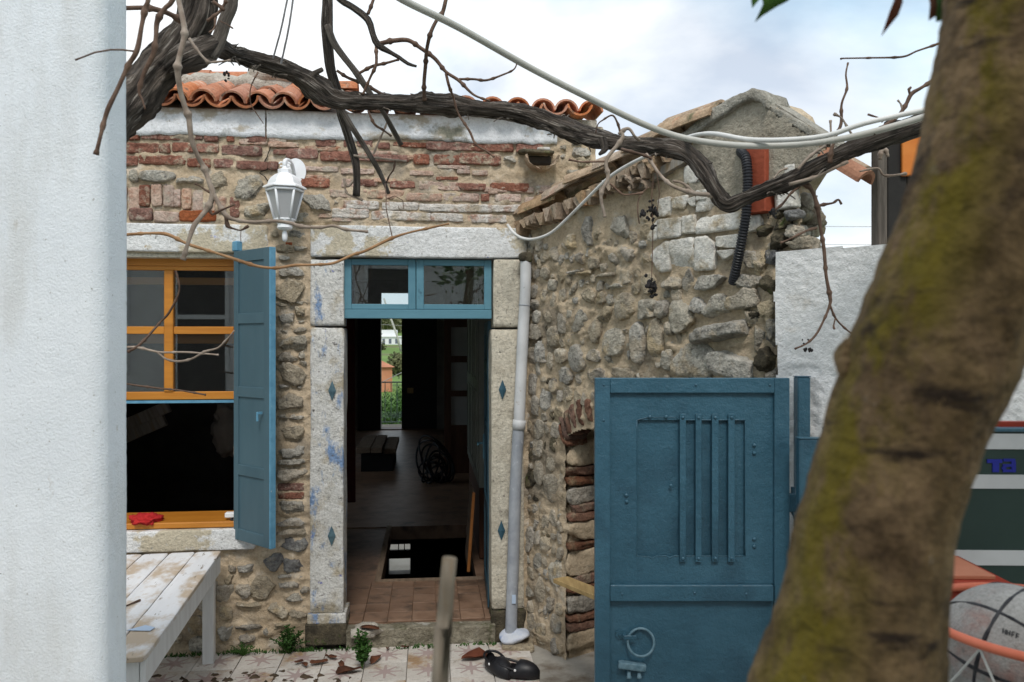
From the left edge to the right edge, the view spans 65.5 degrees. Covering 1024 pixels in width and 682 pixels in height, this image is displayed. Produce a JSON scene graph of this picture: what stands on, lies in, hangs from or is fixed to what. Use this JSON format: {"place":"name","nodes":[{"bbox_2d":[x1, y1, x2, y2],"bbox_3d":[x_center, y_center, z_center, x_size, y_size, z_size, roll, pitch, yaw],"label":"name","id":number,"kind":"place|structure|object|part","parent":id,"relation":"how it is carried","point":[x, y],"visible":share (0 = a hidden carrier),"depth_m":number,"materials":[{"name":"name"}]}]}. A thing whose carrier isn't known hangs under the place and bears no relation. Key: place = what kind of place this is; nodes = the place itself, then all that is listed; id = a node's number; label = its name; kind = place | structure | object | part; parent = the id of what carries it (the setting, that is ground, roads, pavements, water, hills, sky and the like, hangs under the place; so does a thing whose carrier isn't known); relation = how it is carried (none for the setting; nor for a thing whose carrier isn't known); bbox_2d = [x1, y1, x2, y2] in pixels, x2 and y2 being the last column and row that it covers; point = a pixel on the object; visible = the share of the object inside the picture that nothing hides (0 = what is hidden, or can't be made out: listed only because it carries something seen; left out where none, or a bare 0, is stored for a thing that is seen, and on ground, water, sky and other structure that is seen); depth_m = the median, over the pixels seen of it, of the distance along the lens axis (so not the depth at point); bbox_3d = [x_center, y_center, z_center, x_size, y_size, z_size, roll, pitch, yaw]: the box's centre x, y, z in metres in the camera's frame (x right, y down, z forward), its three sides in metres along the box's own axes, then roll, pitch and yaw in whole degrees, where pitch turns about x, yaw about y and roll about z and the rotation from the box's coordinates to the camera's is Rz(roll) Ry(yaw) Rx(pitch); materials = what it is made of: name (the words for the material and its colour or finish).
{"place":"outdoors","nodes":[
{"label":"outdoors","id":0,"kind":"place"},
{"bbox_2d":[148,642,593,681],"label":"courtyard floor","id":1,"kind":"structure","parent":0,"point":[390,664],"depth_m":5.10,"materials":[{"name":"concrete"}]},
{"bbox_2d":[0,0,126,681],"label":"stucco wall","id":2,"kind":"structure","parent":1,"relation":"on","point":[63,343],"depth_m":2.00,"materials":[{"name":"white paint"}]},
{"bbox_2d":[75,0,936,395],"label":"grapevine","id":3,"kind":"object","parent":2,"relation":"attached to","point":[179,46],"visible":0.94,"depth_m":3.35,"materials":[{"name":"brown plant"}]},
{"bbox_2d":[272,0,287,58],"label":"tie cord","id":4,"kind":"object","parent":3,"relation":"attached to","point":[277,42],"visible":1,"depth_m":3.35,"materials":[{"name":"grey fabric"}]},
{"bbox_2d":[280,0,293,63],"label":"tie cord","id":5,"kind":"object","parent":3,"relation":"attached to","point":[285,43],"visible":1,"depth_m":3.35,"materials":[{"name":"grey fabric"}]},
{"bbox_2d":[397,0,922,148],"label":"power cable","id":6,"kind":"object","parent":3,"relation":"attached to","point":[445,20],"visible":0.91,"depth_m":2.99,"materials":[{"name":"grey rubber"}]},
{"bbox_2d":[126,551,220,681],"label":"wooden table","id":7,"kind":"object","parent":1,"relation":"on","point":[171,591],"visible":0.42,"depth_m":4.42,"materials":[{"name":"white paint"}]},
{"bbox_2d":[126,599,140,606],"bbox_3d":[-1.994,1.372,4.138,0.014,0.012,0.167,0,0,17],"label":"twig","id":8,"kind":"object","parent":7,"relation":"on","point":[138,600],"visible":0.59,"depth_m":4.18,"materials":[{"name":"brown wood"}]},
{"bbox_2d":[129,625,154,630],"bbox_3d":[-1.769,1.373,3.814,0.117,0.004,0.070,0,0,5],"label":"paper scrap","id":9,"kind":"object","parent":7,"relation":"on","point":[145,628],"visible":1,"depth_m":3.80,"materials":[{"name":"white paper"}]},
{"bbox_2d":[226,642,259,655],"bbox_3d":[-1.775,2.035,5.263,0.169,0.102,0.173,0,0,42],"label":"weed plant","id":10,"kind":"object","parent":1,"relation":"on","point":[244,650],"visible":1,"depth_m":5.27,"materials":[{"name":"green plant"}]},
{"bbox_2d":[152,669,350,681],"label":"soil litter","id":11,"kind":"object","parent":1,"relation":"on","point":[274,675],"visible":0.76,"depth_m":4.92,"materials":[{"name":"brown soil"}]},
{"bbox_2d":[269,625,309,653],"bbox_3d":[-1.487,1.985,5.305,0.270,0.202,0.184,0,0,0],"label":"weed plant","id":12,"kind":"object","parent":1,"relation":"on","point":[287,643],"visible":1,"depth_m":5.30,"materials":[{"name":"green plant"}]},
{"bbox_2d":[310,658,327,663],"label":"dead leaf","id":13,"kind":"object","parent":1,"relation":"on","point":[318,661],"visible":1,"depth_m":5.13,"materials":[{"name":"brown plant"}]},
{"bbox_2d":[164,640,496,657],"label":"moss tufts","id":14,"kind":"object","parent":1,"relation":"on","point":[301,649],"visible":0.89,"depth_m":5.34,"materials":[{"name":"plant"}]},
{"bbox_2d":[325,654,336,657],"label":"dead leaf","id":15,"kind":"object","parent":1,"relation":"on","point":[331,655],"visible":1,"depth_m":5.22,"materials":[{"name":"brown plant"}]},
{"bbox_2d":[335,665,362,673],"bbox_3d":[-1.022,2.057,4.993,0.170,0.030,0.073,-8,2,-6],"label":"dead leaf","id":16,"kind":"object","parent":1,"relation":"on","point":[342,669],"visible":1,"depth_m":5.00,"materials":[{"name":"brown plant"}]},
{"bbox_2d":[351,628,372,668],"bbox_3d":[-0.948,1.953,5.058,0.134,0.262,0.124,0,0,0],"label":"weed plant","id":17,"kind":"object","parent":1,"relation":"on","point":[362,655],"visible":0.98,"depth_m":5.04,"materials":[{"name":"green plant"}]},
{"bbox_2d":[370,655,380,663],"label":"dead leaf","id":18,"kind":"object","parent":1,"relation":"on","point":[373,659],"visible":1,"depth_m":5.16,"materials":[{"name":"brown plant"}]},
{"bbox_2d":[431,556,456,681],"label":"wooden stake","id":19,"kind":"object","parent":1,"relation":"on","point":[442,646],"visible":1,"depth_m":0.84,"materials":[{"name":"brown wood"}]},
{"bbox_2d":[461,647,486,658],"bbox_3d":[-0.230,2.047,5.213,0.220,0.056,0.095,10,-3,-28],"label":"dead leaf","id":20,"kind":"object","parent":1,"relation":"on","point":[478,652],"visible":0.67,"depth_m":5.23,"materials":[{"name":"brown plant"}]},
{"bbox_2d":[483,649,511,679],"bbox_3d":[-0.086,2.030,5.008,0.140,0.107,0.281,0,0,-30],"label":"clog","id":21,"kind":"object","parent":1,"relation":"on","point":[491,664],"visible":0.95,"depth_m":4.95,"materials":[{"name":"black rubber"}]},
{"bbox_2d":[496,657,539,678],"bbox_3d":[0.034,2.030,4.941,0.281,0.107,0.140,0,0,15],"label":"clog","id":22,"kind":"object","parent":1,"relation":"on","point":[523,669],"visible":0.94,"depth_m":4.89,"materials":[{"name":"black rubber"}]},
{"bbox_2d":[512,88,874,659],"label":"outbuilding","id":23,"kind":"structure","parent":1,"relation":"on","point":[596,311],"depth_m":4.72,"materials":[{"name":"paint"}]},
{"bbox_2d":[553,576,593,599],"bbox_3d":[0.517,1.476,4.613,0.110,0.075,0.900,0,0,-28],"label":"wooden plank","id":24,"kind":"object","parent":23,"relation":"attached to","point":[577,586],"visible":0.48,"depth_m":4.81,"materials":[{"name":"beige wood"}]},
{"bbox_2d":[507,107,923,240],"bbox_3d":[0.636,-0.807,3.941,0.507,0.324,3.050,0,0,-33],"label":"power cable","id":25,"kind":"object","parent":23,"relation":"attached to","point":[803,138],"visible":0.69,"depth_m":3.05,"materials":[{"name":"grey rubber"}]},
{"bbox_2d":[728,149,752,285],"bbox_3d":[1.158,-0.649,4.023,0.102,0.731,0.234,0,0,0],"label":"corrugated conduit","id":26,"kind":"object","parent":23,"relation":"attached to","point":[743,155],"visible":0.83,"depth_m":3.94,"materials":[{"name":"black plastic"}]},
{"bbox_2d":[793,376,810,513],"bbox_3d":[1.336,1.130,3.670,0.062,1.939,0.064,0,0,0],"label":"gate post","id":27,"kind":"object","parent":1,"relation":"on","point":[801,406],"visible":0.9,"depth_m":3.64,"materials":[{"name":"blue metal"}]},
{"bbox_2d":[594,378,795,681],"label":"metal gate","id":28,"kind":"structure","parent":27,"relation":"attached to","point":[694,502],"depth_m":3.60,"materials":[{"name":"blue metal"}]},
{"bbox_2d":[795,437,818,510],"bbox_3d":[1.296,1.260,3.475,0.106,1.680,0.054,0,0,0],"label":"gate post","id":29,"kind":"object","parent":1,"relation":"on","point":[805,448],"visible":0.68,"depth_m":3.45,"materials":[{"name":"blue metal"}]},
{"bbox_2d":[747,0,1023,681],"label":"tree","id":30,"kind":"object","parent":1,"relation":"on","point":[928,355],"visible":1,"depth_m":0.61,"materials":[{"name":"brown plant"}]},
{"bbox_2d":[773,244,1023,535],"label":"garden wall","id":31,"kind":"structure","parent":1,"relation":"on","point":[801,301],"depth_m":3.67,"materials":[{"name":"white paint"}]},
{"bbox_2d":[871,120,919,244],"bbox_3d":[1.985,-0.719,3.683,0.652,0.602,0.080,0,0,-5],"label":"timber screen","id":32,"kind":"object","parent":31,"relation":"on","point":[886,194],"visible":0.16,"depth_m":3.65,"materials":[{"name":"wood"}]},
{"bbox_2d":[949,421,1023,681],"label":"basketball hoop","id":33,"kind":"object","parent":1,"relation":"on","point":[990,547],"visible":0.25,"depth_m":2.02,"materials":[{"name":"green paint"}]},
{"bbox_2d":[948,582,1023,681],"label":"basketball","id":34,"kind":"object","parent":33,"relation":"in","point":[992,612],"visible":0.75,"depth_m":1.45,"materials":[{"name":"rubber"}]},
{"bbox_2d":[382,332,401,406],"bbox_3d":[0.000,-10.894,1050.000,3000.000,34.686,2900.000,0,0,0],"label":"ground","id":35,"kind":"structure","parent":0,"point":[390,349],"depth_m":182.12,"materials":[{"name":"green plant"}]},
{"bbox_2d":[126,69,602,655],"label":"house","id":36,"kind":"structure","parent":35,"relation":"on","point":[312,531],"depth_m":5.47,"materials":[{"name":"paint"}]},
{"bbox_2d":[129,512,163,525],"bbox_3d":[-2.465,1.193,5.364,0.222,0.076,0.199,0,0,0],"label":"red cloth","id":37,"kind":"object","parent":36,"relation":"on","point":[150,518],"visible":1,"depth_m":5.31,"materials":[{"name":"red fabric"}]},
{"bbox_2d":[126,415,167,442],"bbox_3d":[-3.127,0.750,6.748,0.400,0.100,0.060,-24,2,-5],"label":"pale board","id":38,"kind":"object","parent":36,"relation":"attached to","point":[145,428],"visible":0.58,"depth_m":6.72,"materials":[{"name":"grey wood"}]},
{"bbox_2d":[126,403,171,430],"bbox_3d":[-3.153,0.659,6.745,0.520,0.100,0.060,-24,2,-5],"label":"pale board","id":39,"kind":"object","parent":36,"relation":"attached to","point":[146,415],"visible":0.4,"depth_m":6.72,"materials":[{"name":"grey wood"}]},
{"bbox_2d":[126,258,233,529],"bbox_3d":[-2.341,0.348,5.501,0.930,1.820,0.365,0,0,-6],"label":"window","id":40,"kind":"structure","parent":36,"relation":"in","point":[185,519],"depth_m":5.44,"materials":[{"name":"orange wood"}]},
{"bbox_2d":[210,399,233,457],"bbox_3d":[-2.373,0.714,6.630,0.296,0.532,0.253,0,0,0],"label":"grey sheet","id":41,"kind":"object","parent":36,"relation":"hanging from","point":[222,429],"visible":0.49,"depth_m":6.53,"materials":[{"name":"fabric"}]},
{"bbox_2d":[225,511,233,520],"bbox_3d":[-1.901,1.190,5.411,0.096,0.053,0.066,0,0,-6],"label":"plug socket","id":42,"kind":"object","parent":36,"relation":"attached to","point":[229,514],"visible":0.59,"depth_m":5.39,"materials":[{"name":"white plastic"}]},
{"bbox_2d":[263,158,306,241],"bbox_3d":[-1.501,-0.945,5.264,0.282,0.584,0.291,0,0,-16],"label":"wall lantern","id":43,"kind":"object","parent":36,"relation":"attached to","point":[284,188],"depth_m":5.19,"materials":[{"name":"white metal"}]},
{"bbox_2d":[357,319,380,430],"bbox_3d":[-3.119,0.670,17.392,0.500,2.560,0.040,0,0,-14],"label":"back door leaf","id":44,"kind":"structure","parent":36,"relation":"in","point":[368,330],"depth_m":17.37,"materials":[{"name":"black paint"}]},
{"bbox_2d":[360,625,378,628],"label":"dead leaf","id":45,"kind":"object","parent":36,"relation":"on","point":[371,626],"visible":1,"depth_m":5.36,"materials":[{"name":"brown plant"}]},
{"bbox_2d":[356,435,398,471],"bbox_3d":[-2.099,1.765,12.587,0.572,0.370,1.600,0,0,-6],"label":"plank bench","id":46,"kind":"object","parent":36,"relation":"on","point":[378,452],"visible":1,"depth_m":11.93,"materials":[{"name":"black paint"}]},
{"bbox_2d":[389,544,409,569],"bbox_3d":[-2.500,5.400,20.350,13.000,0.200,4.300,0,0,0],"label":"window","id":47,"kind":"structure","parent":36,"relation":"on","point":[400,564],"depth_m":19.06,"materials":[{"name":"white glass"}]},
{"bbox_2d":[402,319,436,428],"bbox_3d":[-2.048,0.670,17.580,0.771,2.560,0.120,0,0,-6],"label":"back door leaf","id":48,"kind":"structure","parent":36,"relation":"in","point":[419,336],"depth_m":17.59,"materials":[{"name":"black paint"}]},
{"bbox_2d":[415,435,454,483],"bbox_3d":[-1.060,1.630,10.987,0.550,0.664,0.346,0,0,-6],"label":"coil","id":49,"kind":"object","parent":36,"relation":"on","point":[436,476],"visible":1,"depth_m":10.97,"materials":[{"name":"black rubber"}]},
{"bbox_2d":[444,280,468,472],"bbox_3d":[-0.745,0.525,11.754,0.508,2.850,0.060,0,0,-6],"label":"glazed screen","id":50,"kind":"object","parent":36,"relation":"on","point":[455,387],"visible":0.56,"depth_m":11.74,"materials":[{"name":"brown wood"}]},
{"bbox_2d":[465,482,474,571],"bbox_3d":[-0.374,1.615,7.003,0.072,0.670,0.568,0,0,-6],"label":"leaning board","id":51,"kind":"object","parent":36,"relation":"on","point":[469,532],"visible":1,"depth_m":6.73,"materials":[{"name":"brown wood"}]},
{"bbox_2d":[477,321,492,606],"bbox_3d":[-0.213,0.892,6.160,0.100,2.075,0.780,0,0,-4],"label":"door leaf","id":52,"kind":"structure","parent":36,"relation":"in","point":[487,325],"depth_m":6.22,"materials":[{"name":"blue paint"}]},
{"bbox_2d":[499,252,533,652],"bbox_3d":[0.031,0.755,5.452,0.239,2.736,0.207,0,0,0],"label":"drainpipe","id":53,"kind":"object","parent":36,"relation":"attached to","point":[512,637],"visible":1,"depth_m":5.45,"materials":[{"name":"white plastic"}]},
{"bbox_2d":[382,361,393,391],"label":"brick house","id":54,"kind":"structure","parent":35,"relation":"on","point":[386,371],"depth_m":90.07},
{"bbox_2d":[382,389,401,423],"bbox_3d":[-3.845,2.355,24.036,1.280,1.893,1.307,0,0,-38],"label":"shrub","id":55,"kind":"object","parent":35,"relation":"on","point":[390,408],"visible":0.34,"depth_m":23.82,"materials":[{"name":"green plant"}]},
{"bbox_2d":[382,330,401,344],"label":"white house","id":56,"kind":"structure","parent":35,"relation":"on","point":[389,337],"depth_m":300.09,"materials":[{"name":"white paint"}]},
{"bbox_2d":[382,319,401,332],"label":"woods","id":57,"kind":"object","parent":35,"relation":"on","point":[388,325],"visible":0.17,"depth_m":524.95,"materials":[{"name":"green plant"}]},
{"bbox_2d":[383,298,401,351],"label":"utility pole","id":58,"kind":"object","parent":35,"relation":"on","point":[397,337],"visible":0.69,"depth_m":109.88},
{"bbox_2d":[386,351,401,378],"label":"tree","id":59,"kind":"object","parent":35,"relation":"on","point":[395,360],"visible":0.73,"depth_m":98.95,"materials":[{"name":"green plant"}]},
{"bbox_2d":[390,386,401,423],"bbox_3d":[-3.624,2.154,25.995,0.818,1.373,0.982,0,0,0],"label":"shrub","id":60,"kind":"object","parent":35,"relation":"on","point":[398,396],"visible":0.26,"depth_m":25.84,"materials":[{"name":"green plant"}]},
{"bbox_2d":[467,268,494,557],"bbox_3d":[-0.261,0.649,8.004,0.298,2.599,1.900,0,0,-6],"label":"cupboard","id":61,"kind":"object","parent":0,"point":[475,374],"visible":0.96,"depth_m":7.28,"materials":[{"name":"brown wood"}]},
{"bbox_3d":[-0.464,0.330,8.637,0.020,1.860,0.580,0,0,-6],"label":"cupboard door","id":62,"kind":"part","parent":61,"relation":"part of","materials":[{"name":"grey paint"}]},
{"bbox_3d":[-0.397,0.330,8.010,0.020,1.860,0.580,0,0,-6],"label":"cupboard door","id":63,"kind":"part","parent":61,"relation":"part of","materials":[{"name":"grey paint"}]},
{"bbox_3d":[-0.332,0.330,7.384,0.020,1.860,0.580,0,0,-6],"label":"cupboard door","id":64,"kind":"part","parent":61,"relation":"part of","materials":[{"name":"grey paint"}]},
{"bbox_2d":[126,0,940,303],"label":"sky","id":65,"kind":"structure","parent":0,"point":[653,61],"materials":[{"name":"white"}]},
{"bbox_2d":[825,226,870,226],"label":"power line","id":66,"kind":"object","parent":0,"point":[847,226],"visible":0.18,"depth_m":69.98,"materials":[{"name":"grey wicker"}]}
]}

